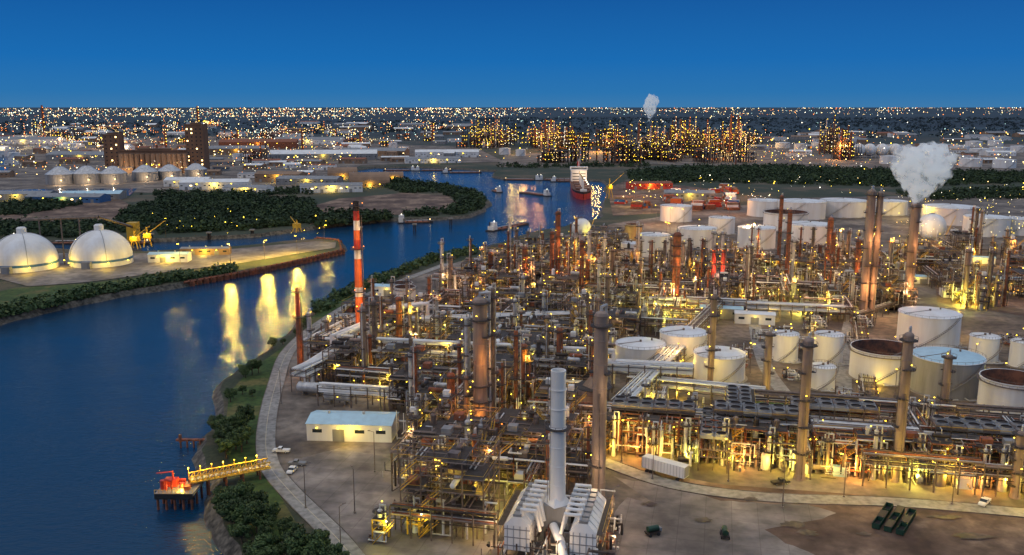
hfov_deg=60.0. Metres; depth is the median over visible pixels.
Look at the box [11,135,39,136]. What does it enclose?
warehouse
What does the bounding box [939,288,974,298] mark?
walls
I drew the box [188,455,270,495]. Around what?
jetty walkway
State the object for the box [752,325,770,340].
pump skid
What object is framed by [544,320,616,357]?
exchanger field
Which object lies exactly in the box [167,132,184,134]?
warehouse
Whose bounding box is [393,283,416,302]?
storage tank
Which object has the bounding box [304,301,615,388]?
insulated pipeline
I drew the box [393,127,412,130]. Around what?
warehouse
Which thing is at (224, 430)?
tree
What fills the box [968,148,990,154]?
storage tank
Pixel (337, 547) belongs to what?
tree
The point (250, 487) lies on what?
tree
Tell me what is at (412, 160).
doors and windows
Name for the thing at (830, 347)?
storage tank
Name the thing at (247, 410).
tree
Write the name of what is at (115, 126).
warehouse
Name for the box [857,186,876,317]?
distillation column
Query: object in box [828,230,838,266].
distillation column
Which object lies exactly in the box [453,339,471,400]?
slender column
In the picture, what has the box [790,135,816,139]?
warehouse
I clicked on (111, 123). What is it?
warehouse
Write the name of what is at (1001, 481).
exchanger field
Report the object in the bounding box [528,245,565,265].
exchanger field
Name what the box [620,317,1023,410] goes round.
tank farm soil
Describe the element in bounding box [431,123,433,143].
refinery tower
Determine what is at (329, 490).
concrete lot
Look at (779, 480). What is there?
pickup truck
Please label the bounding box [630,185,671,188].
doors and windows
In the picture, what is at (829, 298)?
exchanger field
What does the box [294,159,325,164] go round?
warehouse
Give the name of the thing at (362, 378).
slender column
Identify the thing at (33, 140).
warehouse
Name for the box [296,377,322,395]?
horizontal drum
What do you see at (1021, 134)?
warehouse
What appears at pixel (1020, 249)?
distillation unit
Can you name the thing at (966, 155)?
warehouse
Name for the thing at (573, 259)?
slender column
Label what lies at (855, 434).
cooling and pipe structure
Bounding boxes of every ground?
[0,107,1023,554]
[0,137,500,192]
[276,196,1023,513]
[499,144,1023,172]
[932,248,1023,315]
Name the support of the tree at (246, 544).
on the ground at (208, 455)
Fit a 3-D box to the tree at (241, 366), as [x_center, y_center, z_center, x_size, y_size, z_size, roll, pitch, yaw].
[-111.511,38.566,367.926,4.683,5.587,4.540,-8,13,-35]
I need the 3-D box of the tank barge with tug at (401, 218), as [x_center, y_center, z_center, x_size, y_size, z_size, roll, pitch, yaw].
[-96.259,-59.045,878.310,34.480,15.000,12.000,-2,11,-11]
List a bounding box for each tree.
[206,414,226,428]
[210,419,225,428]
[211,493,220,508]
[212,423,234,438]
[212,485,229,495]
[214,419,230,435]
[214,438,234,458]
[214,500,228,513]
[217,484,245,500]
[217,497,248,523]
[223,387,234,401]
[225,428,241,449]
[227,523,238,533]
[229,411,248,426]
[229,522,251,543]
[230,420,240,427]
[230,504,256,524]
[231,425,251,451]
[235,404,255,421]
[236,480,254,497]
[237,364,247,376]
[237,385,246,393]
[238,491,254,503]
[240,368,249,377]
[242,539,253,552]
[243,499,270,533]
[245,536,272,554]
[246,359,257,374]
[246,425,253,443]
[248,389,255,396]
[248,490,269,504]
[253,532,275,546]
[254,359,262,372]
[254,517,273,527]
[257,505,280,521]
[257,524,272,534]
[262,546,282,554]
[267,336,277,348]
[270,501,278,508]
[270,533,280,544]
[274,542,287,554]
[276,516,292,535]
[279,531,291,542]
[282,523,312,545]
[284,532,310,554]
[300,536,326,554]
[303,539,325,549]
[307,528,330,543]
[322,542,342,554]
[325,549,349,554]
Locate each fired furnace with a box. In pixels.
[562,216,586,243]
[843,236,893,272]
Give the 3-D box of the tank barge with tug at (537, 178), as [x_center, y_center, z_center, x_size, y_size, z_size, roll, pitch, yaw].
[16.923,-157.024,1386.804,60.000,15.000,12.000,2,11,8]
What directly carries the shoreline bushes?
on the ground at (208, 455)
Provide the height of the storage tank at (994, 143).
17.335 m
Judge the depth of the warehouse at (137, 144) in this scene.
2448.07 m
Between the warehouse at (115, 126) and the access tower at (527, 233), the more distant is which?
the warehouse at (115, 126)
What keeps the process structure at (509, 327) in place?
on the refinery ground at (296, 408)
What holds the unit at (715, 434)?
on the refinery ground at (296, 408)
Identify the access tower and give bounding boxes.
[339,314,352,329]
[403,406,423,445]
[409,393,429,438]
[415,292,428,329]
[422,467,439,511]
[430,311,448,355]
[432,389,455,419]
[432,435,454,490]
[439,310,451,334]
[457,279,474,312]
[470,282,485,309]
[472,418,494,447]
[474,256,488,277]
[478,266,491,289]
[479,241,487,258]
[507,336,526,370]
[518,243,526,253]
[524,228,533,251]
[533,278,549,307]
[536,389,568,444]
[537,240,548,261]
[560,233,568,249]
[566,331,586,378]
[566,384,586,440]
[571,300,589,339]
[573,289,588,308]
[605,271,613,282]
[610,229,621,254]
[641,282,648,313]
[654,247,662,265]
[699,237,709,256]
[715,277,729,297]
[724,237,733,267]
[804,249,816,284]
[832,276,848,297]
[877,262,897,302]
[891,240,905,268]
[972,260,980,281]
[975,271,990,310]
[988,234,997,256]
[1000,226,1011,259]
[1003,245,1016,271]
[1004,236,1023,260]
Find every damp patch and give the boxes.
[641,501,656,505]
[695,517,712,521]
[744,497,756,500]
[780,521,804,528]
[796,529,817,535]
[856,531,871,535]
[926,515,962,518]
[953,532,994,539]
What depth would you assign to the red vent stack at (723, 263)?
538.28 m
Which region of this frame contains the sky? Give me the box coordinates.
[0,0,1023,106]
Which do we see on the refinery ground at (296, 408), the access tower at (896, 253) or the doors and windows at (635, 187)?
the access tower at (896, 253)
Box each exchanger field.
[402,292,470,313]
[443,284,489,308]
[463,299,512,312]
[517,407,579,424]
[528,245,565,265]
[542,289,589,310]
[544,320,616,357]
[547,241,586,257]
[586,273,641,307]
[602,270,657,295]
[620,253,662,280]
[621,379,701,435]
[630,301,688,336]
[644,282,691,310]
[647,294,702,322]
[659,276,705,297]
[686,287,746,312]
[687,269,742,295]
[738,247,782,260]
[742,268,790,296]
[755,277,811,306]
[757,418,849,479]
[762,251,784,271]
[790,267,850,299]
[803,290,855,321]
[858,395,958,441]
[859,422,985,496]
[879,243,906,270]
[916,243,964,266]
[957,412,1023,435]
[965,434,1023,496]
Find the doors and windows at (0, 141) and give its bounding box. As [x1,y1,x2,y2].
[0,141,55,143]
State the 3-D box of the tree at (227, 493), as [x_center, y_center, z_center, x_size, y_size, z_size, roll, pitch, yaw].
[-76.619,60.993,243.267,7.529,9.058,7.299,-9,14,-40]
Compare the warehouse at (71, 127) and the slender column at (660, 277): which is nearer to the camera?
the slender column at (660, 277)
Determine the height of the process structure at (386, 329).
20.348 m
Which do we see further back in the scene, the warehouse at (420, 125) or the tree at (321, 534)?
the warehouse at (420, 125)
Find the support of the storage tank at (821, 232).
on the ground at (208, 455)
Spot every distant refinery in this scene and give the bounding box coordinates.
[456,114,762,163]
[714,115,861,163]
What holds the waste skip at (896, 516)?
on the dirt lot at (840, 528)
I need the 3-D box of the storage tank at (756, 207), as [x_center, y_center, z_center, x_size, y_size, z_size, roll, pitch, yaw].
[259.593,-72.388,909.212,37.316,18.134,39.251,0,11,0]
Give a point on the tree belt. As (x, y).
(837, 174)
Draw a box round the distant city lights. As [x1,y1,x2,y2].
[0,107,1023,230]
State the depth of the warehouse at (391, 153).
1980.06 m
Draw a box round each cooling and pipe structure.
[606,395,702,462]
[703,399,812,470]
[809,416,926,482]
[918,415,1023,486]
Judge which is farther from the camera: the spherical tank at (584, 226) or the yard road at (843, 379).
the spherical tank at (584, 226)
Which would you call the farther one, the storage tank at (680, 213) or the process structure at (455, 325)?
the storage tank at (680, 213)
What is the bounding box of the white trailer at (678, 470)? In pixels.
[642,453,688,480]
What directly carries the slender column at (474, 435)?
on the refinery ground at (296, 408)
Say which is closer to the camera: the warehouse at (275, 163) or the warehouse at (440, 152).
the warehouse at (275, 163)
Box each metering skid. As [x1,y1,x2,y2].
[368,500,394,543]
[404,497,429,537]
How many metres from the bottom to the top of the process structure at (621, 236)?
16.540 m
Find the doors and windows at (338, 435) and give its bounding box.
[312,429,385,441]
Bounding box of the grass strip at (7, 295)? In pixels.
[0,265,237,305]
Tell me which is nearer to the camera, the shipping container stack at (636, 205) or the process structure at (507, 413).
the process structure at (507, 413)
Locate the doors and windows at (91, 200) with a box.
[32,199,97,202]
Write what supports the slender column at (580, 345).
on the refinery ground at (296, 408)
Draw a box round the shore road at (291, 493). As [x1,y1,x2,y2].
[255,263,446,554]
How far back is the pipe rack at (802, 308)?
469.27 m
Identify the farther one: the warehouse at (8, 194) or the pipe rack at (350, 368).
the warehouse at (8, 194)
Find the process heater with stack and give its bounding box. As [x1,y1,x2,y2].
[481,368,622,554]
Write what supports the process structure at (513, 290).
on the refinery ground at (296, 408)
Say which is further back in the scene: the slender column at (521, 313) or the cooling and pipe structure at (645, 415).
the slender column at (521, 313)
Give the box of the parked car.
[286,465,297,473]
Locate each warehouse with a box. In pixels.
[0,136,66,143]
[0,145,14,150]
[0,150,8,156]
[0,170,14,176]
[0,190,58,199]
[4,160,18,164]
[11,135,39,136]
[14,154,34,161]
[22,160,46,166]
[24,145,56,148]
[24,192,110,202]
[33,147,45,153]
[45,151,104,160]
[52,127,69,130]
[59,142,84,147]
[59,157,89,163]
[60,126,91,128]
[61,190,126,199]
[68,141,88,145]
[70,123,85,125]
[74,127,90,131]
[80,136,100,141]
[84,130,112,133]
[97,125,126,128]
[107,122,124,125]
[118,129,144,132]
[118,166,133,172]
[124,142,142,145]
[134,145,149,149]
[144,123,159,127]
[163,176,212,186]
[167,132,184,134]
[179,178,251,189]
[207,125,215,128]
[207,169,221,174]
[209,145,269,154]
[209,157,223,159]
[210,159,234,165]
[212,164,229,170]
[218,131,245,135]
[218,138,298,148]
[222,184,273,192]
[237,172,255,177]
[243,163,266,168]
[252,158,281,165]
[254,170,306,181]
[269,149,377,160]
[269,160,288,165]
[275,137,344,143]
[276,175,343,184]
[277,131,300,133]
[282,133,312,136]
[283,162,300,167]
[287,128,310,131]
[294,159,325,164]
[298,170,315,175]
[300,121,319,124]
[300,182,362,192]
[305,410,398,442]
[308,163,336,169]
[324,129,352,132]
[334,123,358,126]
[338,157,366,163]
[340,142,370,147]
[341,147,409,155]
[346,122,371,124]
[350,125,373,129]
[350,146,366,147]
[379,140,401,143]
[380,155,408,160]
[386,150,398,155]
[390,156,411,161]
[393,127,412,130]
[398,123,427,127]
[404,156,460,162]
[415,149,478,156]
[420,131,437,135]
[428,134,443,138]
[432,140,447,143]
[442,125,471,128]
[443,131,461,134]
[443,151,455,155]
[447,138,461,141]
[450,123,474,126]
[626,180,672,188]
[663,189,714,199]
[750,145,764,149]
[758,136,772,140]
[772,136,786,140]
[786,151,805,156]
[789,149,811,153]
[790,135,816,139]
[808,133,832,138]
[836,131,863,135]
[855,138,868,143]
[876,132,889,135]
[894,133,916,137]
[902,158,921,162]
[915,143,937,146]
[927,155,958,160]
[932,143,958,146]
[940,138,971,141]
[944,148,966,152]
[958,154,973,157]
[961,152,978,154]
[964,134,993,137]
[977,155,999,157]
[980,131,1009,134]
[980,136,1011,139]
[982,158,1004,162]
[985,150,1015,155]
[1012,132,1023,136]
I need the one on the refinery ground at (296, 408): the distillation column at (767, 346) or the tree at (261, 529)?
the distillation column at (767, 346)
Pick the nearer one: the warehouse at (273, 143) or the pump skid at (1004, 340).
the pump skid at (1004, 340)
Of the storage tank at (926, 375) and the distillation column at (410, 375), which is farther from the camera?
the storage tank at (926, 375)
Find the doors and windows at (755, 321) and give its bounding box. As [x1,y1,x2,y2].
[738,317,771,324]
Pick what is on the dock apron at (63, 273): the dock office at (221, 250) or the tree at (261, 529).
the dock office at (221, 250)
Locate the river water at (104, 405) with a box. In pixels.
[0,168,607,554]
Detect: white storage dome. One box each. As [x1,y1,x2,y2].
[0,227,59,273]
[64,224,133,268]
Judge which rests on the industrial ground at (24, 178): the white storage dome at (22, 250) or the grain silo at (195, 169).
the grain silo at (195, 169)
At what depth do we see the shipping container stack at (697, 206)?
955.48 m
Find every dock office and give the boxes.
[147,250,191,262]
[180,245,231,254]
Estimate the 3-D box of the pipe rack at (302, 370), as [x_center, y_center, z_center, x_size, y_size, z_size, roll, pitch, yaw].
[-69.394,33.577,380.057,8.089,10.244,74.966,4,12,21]
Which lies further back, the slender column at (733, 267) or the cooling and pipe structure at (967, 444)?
the slender column at (733, 267)
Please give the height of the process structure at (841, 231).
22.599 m
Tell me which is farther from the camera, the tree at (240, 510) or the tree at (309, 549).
the tree at (240, 510)
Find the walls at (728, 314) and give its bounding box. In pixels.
[700,308,736,319]
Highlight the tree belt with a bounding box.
[496,160,1023,199]
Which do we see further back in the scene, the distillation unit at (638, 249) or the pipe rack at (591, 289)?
the distillation unit at (638, 249)
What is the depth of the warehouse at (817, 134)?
3097.00 m
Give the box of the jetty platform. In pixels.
[154,471,203,509]
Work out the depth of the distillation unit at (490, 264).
529.66 m
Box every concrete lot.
[289,448,711,554]
[614,476,834,554]
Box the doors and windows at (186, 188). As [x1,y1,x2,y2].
[180,185,223,189]
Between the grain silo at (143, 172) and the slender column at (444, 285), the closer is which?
the slender column at (444, 285)
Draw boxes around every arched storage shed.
[327,167,356,178]
[349,171,389,186]
[389,171,403,178]
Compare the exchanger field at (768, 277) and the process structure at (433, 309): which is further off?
the exchanger field at (768, 277)
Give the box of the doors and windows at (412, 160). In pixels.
[409,160,459,162]
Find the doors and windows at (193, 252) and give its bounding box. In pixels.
[182,250,226,254]
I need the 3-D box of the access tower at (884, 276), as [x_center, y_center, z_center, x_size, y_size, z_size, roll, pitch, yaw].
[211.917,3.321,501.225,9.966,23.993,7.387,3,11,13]
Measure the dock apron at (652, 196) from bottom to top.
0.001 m
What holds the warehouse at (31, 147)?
on the ground at (208, 455)
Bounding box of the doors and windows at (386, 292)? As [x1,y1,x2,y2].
[375,289,389,295]
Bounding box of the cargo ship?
[570,161,591,199]
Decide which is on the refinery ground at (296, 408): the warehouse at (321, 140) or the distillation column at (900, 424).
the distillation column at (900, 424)
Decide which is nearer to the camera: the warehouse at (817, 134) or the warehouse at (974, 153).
the warehouse at (974, 153)
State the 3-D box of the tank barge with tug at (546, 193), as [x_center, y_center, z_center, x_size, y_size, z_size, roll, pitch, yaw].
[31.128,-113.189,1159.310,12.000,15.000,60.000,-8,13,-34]
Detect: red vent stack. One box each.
[291,287,303,364]
[709,249,718,281]
[718,249,727,271]
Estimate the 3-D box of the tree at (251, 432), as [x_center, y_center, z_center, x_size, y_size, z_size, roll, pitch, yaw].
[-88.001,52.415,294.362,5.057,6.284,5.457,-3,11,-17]
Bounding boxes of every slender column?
[359,368,367,395]
[423,275,432,300]
[437,287,445,304]
[442,278,449,298]
[445,345,454,372]
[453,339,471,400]
[468,427,481,460]
[489,413,503,440]
[497,359,506,410]
[505,229,511,274]
[512,242,516,274]
[517,309,525,329]
[522,355,533,411]
[525,373,539,404]
[525,403,538,429]
[540,433,549,489]
[544,283,550,301]
[561,255,566,271]
[564,240,571,268]
[572,237,576,269]
[575,340,584,346]
[583,335,592,379]
[583,420,591,477]
[613,274,619,294]
[622,253,629,280]
[647,241,650,275]
[658,269,663,294]
[681,288,688,312]
[689,241,693,277]
[701,264,712,296]
[728,263,738,274]
[748,272,756,304]
[749,224,754,251]
[756,226,760,253]
[823,245,828,284]
[828,255,834,283]
[835,245,841,268]
[960,290,971,308]
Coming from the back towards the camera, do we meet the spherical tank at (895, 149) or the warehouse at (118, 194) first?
the spherical tank at (895, 149)
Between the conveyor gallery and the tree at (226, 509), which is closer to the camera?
the tree at (226, 509)
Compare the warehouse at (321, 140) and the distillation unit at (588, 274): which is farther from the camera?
the warehouse at (321, 140)
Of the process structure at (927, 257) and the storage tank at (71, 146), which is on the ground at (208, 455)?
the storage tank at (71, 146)
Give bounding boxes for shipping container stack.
[614,197,627,203]
[630,201,643,209]
[635,200,652,207]
[663,194,676,200]
[665,196,679,203]
[670,198,682,203]
[691,200,705,203]
[691,202,703,209]
[704,204,715,209]
[705,197,721,201]
[708,188,719,192]
[708,199,721,206]
[722,192,735,198]
[723,187,738,193]
[724,202,739,209]
[725,196,736,201]
[727,199,739,206]
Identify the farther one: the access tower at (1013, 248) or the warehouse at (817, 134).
the warehouse at (817, 134)
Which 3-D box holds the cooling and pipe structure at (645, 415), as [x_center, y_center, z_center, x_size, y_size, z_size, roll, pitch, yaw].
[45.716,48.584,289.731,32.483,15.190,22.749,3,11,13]
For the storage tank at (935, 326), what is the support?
on the ground at (208, 455)
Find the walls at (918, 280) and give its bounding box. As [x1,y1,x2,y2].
[903,274,929,283]
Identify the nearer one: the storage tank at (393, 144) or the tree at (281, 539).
the tree at (281, 539)
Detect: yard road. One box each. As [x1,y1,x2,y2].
[606,458,1023,517]
[650,318,718,389]
[749,324,789,397]
[836,301,857,416]
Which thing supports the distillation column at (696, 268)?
on the refinery ground at (296, 408)
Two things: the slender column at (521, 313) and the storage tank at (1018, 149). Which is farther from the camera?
the storage tank at (1018, 149)
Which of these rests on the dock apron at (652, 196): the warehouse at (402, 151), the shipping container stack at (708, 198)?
the shipping container stack at (708, 198)
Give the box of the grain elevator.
[102,122,209,172]
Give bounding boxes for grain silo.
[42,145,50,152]
[45,164,73,184]
[73,163,100,183]
[100,163,127,182]
[132,162,157,180]
[158,162,181,179]
[184,161,207,176]
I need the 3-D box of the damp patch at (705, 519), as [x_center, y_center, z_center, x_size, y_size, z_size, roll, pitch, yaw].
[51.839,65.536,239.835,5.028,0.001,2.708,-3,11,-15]
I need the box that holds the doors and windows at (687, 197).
[677,195,713,199]
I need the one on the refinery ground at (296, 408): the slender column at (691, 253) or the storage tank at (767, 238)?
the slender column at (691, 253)
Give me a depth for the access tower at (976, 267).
562.73 m
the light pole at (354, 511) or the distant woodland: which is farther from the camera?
the distant woodland
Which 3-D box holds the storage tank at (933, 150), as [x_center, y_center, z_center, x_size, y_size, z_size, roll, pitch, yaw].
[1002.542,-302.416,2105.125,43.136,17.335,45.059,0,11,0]
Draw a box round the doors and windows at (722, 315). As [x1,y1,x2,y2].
[718,312,734,318]
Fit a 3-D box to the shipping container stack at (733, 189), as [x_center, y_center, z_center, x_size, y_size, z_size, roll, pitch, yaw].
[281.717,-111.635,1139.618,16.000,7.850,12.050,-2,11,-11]
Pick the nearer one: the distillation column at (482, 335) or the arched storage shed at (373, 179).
the distillation column at (482, 335)
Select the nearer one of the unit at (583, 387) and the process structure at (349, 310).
the unit at (583, 387)
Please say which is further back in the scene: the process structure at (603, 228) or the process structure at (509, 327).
the process structure at (603, 228)
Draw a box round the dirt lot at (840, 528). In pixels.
[635,467,1023,554]
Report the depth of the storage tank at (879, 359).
360.07 m
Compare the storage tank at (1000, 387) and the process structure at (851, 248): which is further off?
the process structure at (851, 248)
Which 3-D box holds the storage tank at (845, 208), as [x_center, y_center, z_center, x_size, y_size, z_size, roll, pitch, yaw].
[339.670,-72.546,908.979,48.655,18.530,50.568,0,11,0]
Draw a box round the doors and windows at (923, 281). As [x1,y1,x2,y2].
[920,279,926,283]
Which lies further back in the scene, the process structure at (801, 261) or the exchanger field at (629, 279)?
the process structure at (801, 261)
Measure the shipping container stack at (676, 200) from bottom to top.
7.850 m
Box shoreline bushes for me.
[0,244,479,317]
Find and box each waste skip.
[872,516,883,529]
[877,509,888,521]
[882,502,893,514]
[884,519,895,532]
[889,512,900,524]
[893,505,904,516]
[896,522,907,535]
[901,514,912,527]
[906,508,916,518]
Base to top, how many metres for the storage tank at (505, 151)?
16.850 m
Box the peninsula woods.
[0,176,487,237]
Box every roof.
[374,283,389,286]
[700,304,743,309]
[734,309,775,315]
[904,273,929,276]
[964,256,995,257]
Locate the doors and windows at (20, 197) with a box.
[0,196,21,199]
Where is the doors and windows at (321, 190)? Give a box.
[301,187,360,192]
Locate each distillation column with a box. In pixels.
[404,345,418,415]
[461,312,472,414]
[469,291,491,416]
[487,282,498,418]
[520,243,529,286]
[547,228,556,277]
[553,208,562,279]
[577,237,586,290]
[587,303,612,497]
[669,228,683,297]
[692,258,701,296]
[704,289,720,380]
[759,327,775,396]
[775,193,784,275]
[783,207,794,277]
[792,331,817,480]
[824,215,835,277]
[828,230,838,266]
[853,236,863,272]
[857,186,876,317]
[868,188,886,317]
[890,326,918,483]
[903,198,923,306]
[937,349,956,416]
[1006,424,1023,499]
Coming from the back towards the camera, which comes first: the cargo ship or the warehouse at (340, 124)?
the warehouse at (340, 124)
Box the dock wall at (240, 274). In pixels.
[183,237,344,285]
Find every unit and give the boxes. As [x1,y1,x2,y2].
[308,293,385,386]
[367,275,432,338]
[396,342,500,438]
[436,238,484,299]
[458,326,535,417]
[463,236,512,285]
[507,215,549,260]
[526,337,623,427]
[534,305,594,398]
[554,230,594,275]
[562,244,605,293]
[571,229,619,271]
[590,257,648,318]
[601,233,648,283]
[602,221,646,267]
[644,238,691,289]
[662,235,705,281]
[674,407,750,473]
[703,228,755,277]
[709,243,752,304]
[754,236,797,284]
[797,225,836,265]
[833,228,879,273]
[852,237,903,286]
[921,235,975,288]
[936,205,986,255]
[941,246,1012,306]
[1007,240,1023,259]
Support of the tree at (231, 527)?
on the ground at (208, 455)
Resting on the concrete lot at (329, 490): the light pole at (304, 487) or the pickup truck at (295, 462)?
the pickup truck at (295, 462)
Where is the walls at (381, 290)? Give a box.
[374,286,389,295]
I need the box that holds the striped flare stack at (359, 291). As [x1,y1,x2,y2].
[349,201,365,333]
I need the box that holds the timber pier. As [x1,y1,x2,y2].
[176,434,204,447]
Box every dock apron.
[0,241,335,285]
[608,180,742,215]
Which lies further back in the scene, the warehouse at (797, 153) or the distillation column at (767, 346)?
the warehouse at (797, 153)
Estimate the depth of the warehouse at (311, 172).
1415.89 m
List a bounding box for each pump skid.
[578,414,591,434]
[731,342,753,358]
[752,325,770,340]
[773,324,793,330]
[782,367,799,380]
[802,322,815,331]
[804,312,829,328]
[834,381,864,395]
[844,332,863,344]
[849,312,875,327]
[999,333,1021,344]
[1007,328,1023,338]
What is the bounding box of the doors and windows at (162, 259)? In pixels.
[150,257,184,261]
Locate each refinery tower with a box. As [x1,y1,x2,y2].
[41,105,45,133]
[164,128,166,147]
[196,106,199,121]
[301,130,303,149]
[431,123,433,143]
[544,119,545,139]
[637,123,639,141]
[728,114,733,151]
[839,128,843,159]
[848,131,853,159]
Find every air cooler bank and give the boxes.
[538,238,576,252]
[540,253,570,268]
[702,385,770,439]
[788,394,883,445]
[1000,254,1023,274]
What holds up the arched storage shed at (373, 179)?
on the ground at (208, 455)
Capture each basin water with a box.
[0,148,15,164]
[17,189,135,195]
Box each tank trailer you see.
[644,524,661,537]
[720,525,729,539]
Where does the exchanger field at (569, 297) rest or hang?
on the refinery ground at (296, 408)
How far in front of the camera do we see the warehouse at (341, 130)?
3712.66 m
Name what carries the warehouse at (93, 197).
on the ground at (208, 455)
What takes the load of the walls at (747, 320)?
on the refinery ground at (296, 408)
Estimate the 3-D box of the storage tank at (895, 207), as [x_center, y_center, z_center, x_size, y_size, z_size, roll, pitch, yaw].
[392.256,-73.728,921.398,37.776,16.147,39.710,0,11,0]
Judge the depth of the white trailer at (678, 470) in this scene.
267.10 m
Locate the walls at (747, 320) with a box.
[734,314,774,325]
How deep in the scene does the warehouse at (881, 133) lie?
3400.59 m
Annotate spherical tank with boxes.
[572,216,593,236]
[852,144,865,157]
[865,143,876,157]
[875,143,892,155]
[888,143,901,155]
[918,212,955,240]
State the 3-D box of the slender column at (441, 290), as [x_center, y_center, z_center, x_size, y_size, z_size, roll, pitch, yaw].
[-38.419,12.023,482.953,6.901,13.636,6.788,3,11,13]
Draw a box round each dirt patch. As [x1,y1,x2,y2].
[0,199,127,221]
[313,193,453,223]
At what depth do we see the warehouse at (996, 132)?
3451.30 m
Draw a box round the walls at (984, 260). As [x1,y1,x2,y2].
[959,257,995,263]
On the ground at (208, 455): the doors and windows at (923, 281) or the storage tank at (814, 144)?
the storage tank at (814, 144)
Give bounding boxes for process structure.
[303,308,366,359]
[334,275,409,326]
[367,318,431,353]
[367,331,453,385]
[378,357,462,414]
[382,429,471,498]
[389,431,507,548]
[399,403,502,490]
[404,294,468,336]
[411,416,509,481]
[420,314,472,348]
[438,326,472,365]
[455,330,532,393]
[457,246,501,274]
[461,414,544,495]
[463,287,524,329]
[475,255,534,295]
[484,273,545,309]
[485,240,526,265]
[486,405,590,493]
[487,243,523,259]
[488,405,586,482]
[496,295,553,352]
[496,328,553,374]
[505,283,569,320]
[509,259,546,274]
[513,263,562,280]
[517,290,577,339]
[535,268,588,300]
[560,288,617,332]
[562,237,602,267]
[573,231,615,254]
[575,294,645,342]
[589,223,627,242]
[594,231,631,246]
[669,242,709,261]
[691,249,738,274]
[710,241,744,263]
[737,253,783,277]
[784,241,823,259]
[794,243,832,280]
[801,261,853,282]
[808,272,859,309]
[835,238,862,256]
[837,228,863,251]
[841,257,896,302]
[868,281,919,311]
[900,234,939,255]
[916,239,963,272]
[999,266,1023,298]
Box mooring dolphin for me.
[206,232,211,239]
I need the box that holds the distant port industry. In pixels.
[0,119,447,162]
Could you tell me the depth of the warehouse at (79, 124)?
5067.80 m
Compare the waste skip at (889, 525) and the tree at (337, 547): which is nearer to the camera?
the tree at (337, 547)
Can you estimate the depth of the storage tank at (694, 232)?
689.32 m
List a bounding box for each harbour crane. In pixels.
[129,226,150,248]
[143,221,165,246]
[290,217,301,232]
[606,173,623,197]
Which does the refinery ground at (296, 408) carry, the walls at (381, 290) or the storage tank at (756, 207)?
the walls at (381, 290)
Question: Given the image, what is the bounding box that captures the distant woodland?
[0,116,1023,141]
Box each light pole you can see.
[303,462,310,507]
[339,503,344,542]
[351,465,355,513]
[367,430,375,471]
[621,419,623,461]
[651,436,658,478]
[725,437,730,481]
[781,462,791,508]
[840,452,846,496]
[951,458,958,504]
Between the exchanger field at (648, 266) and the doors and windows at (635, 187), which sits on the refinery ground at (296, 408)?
the exchanger field at (648, 266)
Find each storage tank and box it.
[7,152,19,159]
[66,143,77,149]
[125,146,134,149]
[232,153,242,160]
[389,142,396,147]
[393,279,413,292]
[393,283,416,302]
[499,147,510,154]
[516,149,525,155]
[615,334,666,374]
[621,240,640,259]
[624,222,643,240]
[640,231,669,257]
[659,203,692,222]
[659,323,707,362]
[678,224,717,250]
[690,343,749,383]
[708,215,735,234]
[737,223,776,249]
[746,197,777,217]
[763,208,808,231]
[772,328,801,363]
[775,142,789,147]
[777,197,826,220]
[785,220,827,244]
[794,143,807,149]
[811,142,823,147]
[811,360,845,391]
[812,328,848,365]
[820,197,866,217]
[846,337,918,386]
[875,198,908,215]
[879,155,897,163]
[894,304,966,347]
[900,151,920,158]
[910,344,986,400]
[920,202,979,225]
[925,146,943,153]
[949,145,969,151]
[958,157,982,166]
[962,213,1011,237]
[965,140,982,146]
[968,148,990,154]
[968,330,1007,364]
[974,366,1023,414]
[987,140,1003,145]
[989,146,1009,150]
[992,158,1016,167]
[1005,215,1023,235]
[1005,336,1023,368]
[1010,145,1023,152]
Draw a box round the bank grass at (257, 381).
[227,296,354,537]
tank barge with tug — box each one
[10,233,75,244]
[129,239,153,244]
[383,166,414,170]
[397,214,432,223]
[413,166,451,170]
[441,168,481,172]
[485,221,528,231]
[492,185,502,192]
[504,174,541,180]
[519,186,551,196]
[540,175,570,180]
[550,176,569,181]
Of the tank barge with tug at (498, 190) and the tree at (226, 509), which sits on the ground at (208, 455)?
the tree at (226, 509)
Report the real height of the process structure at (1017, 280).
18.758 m
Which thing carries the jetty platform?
in the river water at (104, 405)
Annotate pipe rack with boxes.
[290,326,394,393]
[303,312,370,350]
[317,381,405,411]
[335,365,506,391]
[342,346,693,393]
[402,309,629,324]
[430,272,603,296]
[459,289,853,321]
[609,344,686,401]
[626,373,765,403]
[687,265,761,334]
[751,388,1023,421]
[852,317,878,396]
[853,301,897,319]
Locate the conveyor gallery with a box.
[21,215,140,263]
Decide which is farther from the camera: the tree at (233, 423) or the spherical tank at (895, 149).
the spherical tank at (895, 149)
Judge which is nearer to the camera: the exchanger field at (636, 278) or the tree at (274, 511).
the tree at (274, 511)
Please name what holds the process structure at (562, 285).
on the refinery ground at (296, 408)
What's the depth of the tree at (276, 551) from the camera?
213.39 m
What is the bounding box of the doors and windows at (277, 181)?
[277,181,335,184]
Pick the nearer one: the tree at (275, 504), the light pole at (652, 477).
the tree at (275, 504)
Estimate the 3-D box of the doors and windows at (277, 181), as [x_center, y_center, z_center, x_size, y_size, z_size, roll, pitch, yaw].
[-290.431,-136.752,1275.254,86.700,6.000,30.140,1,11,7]
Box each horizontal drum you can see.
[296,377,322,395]
[323,387,353,404]
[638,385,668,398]
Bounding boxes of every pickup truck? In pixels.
[272,446,289,453]
[287,459,306,466]
[770,477,789,485]
[978,497,990,506]
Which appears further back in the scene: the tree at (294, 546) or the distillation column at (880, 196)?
the distillation column at (880, 196)
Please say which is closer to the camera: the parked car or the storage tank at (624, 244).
the parked car

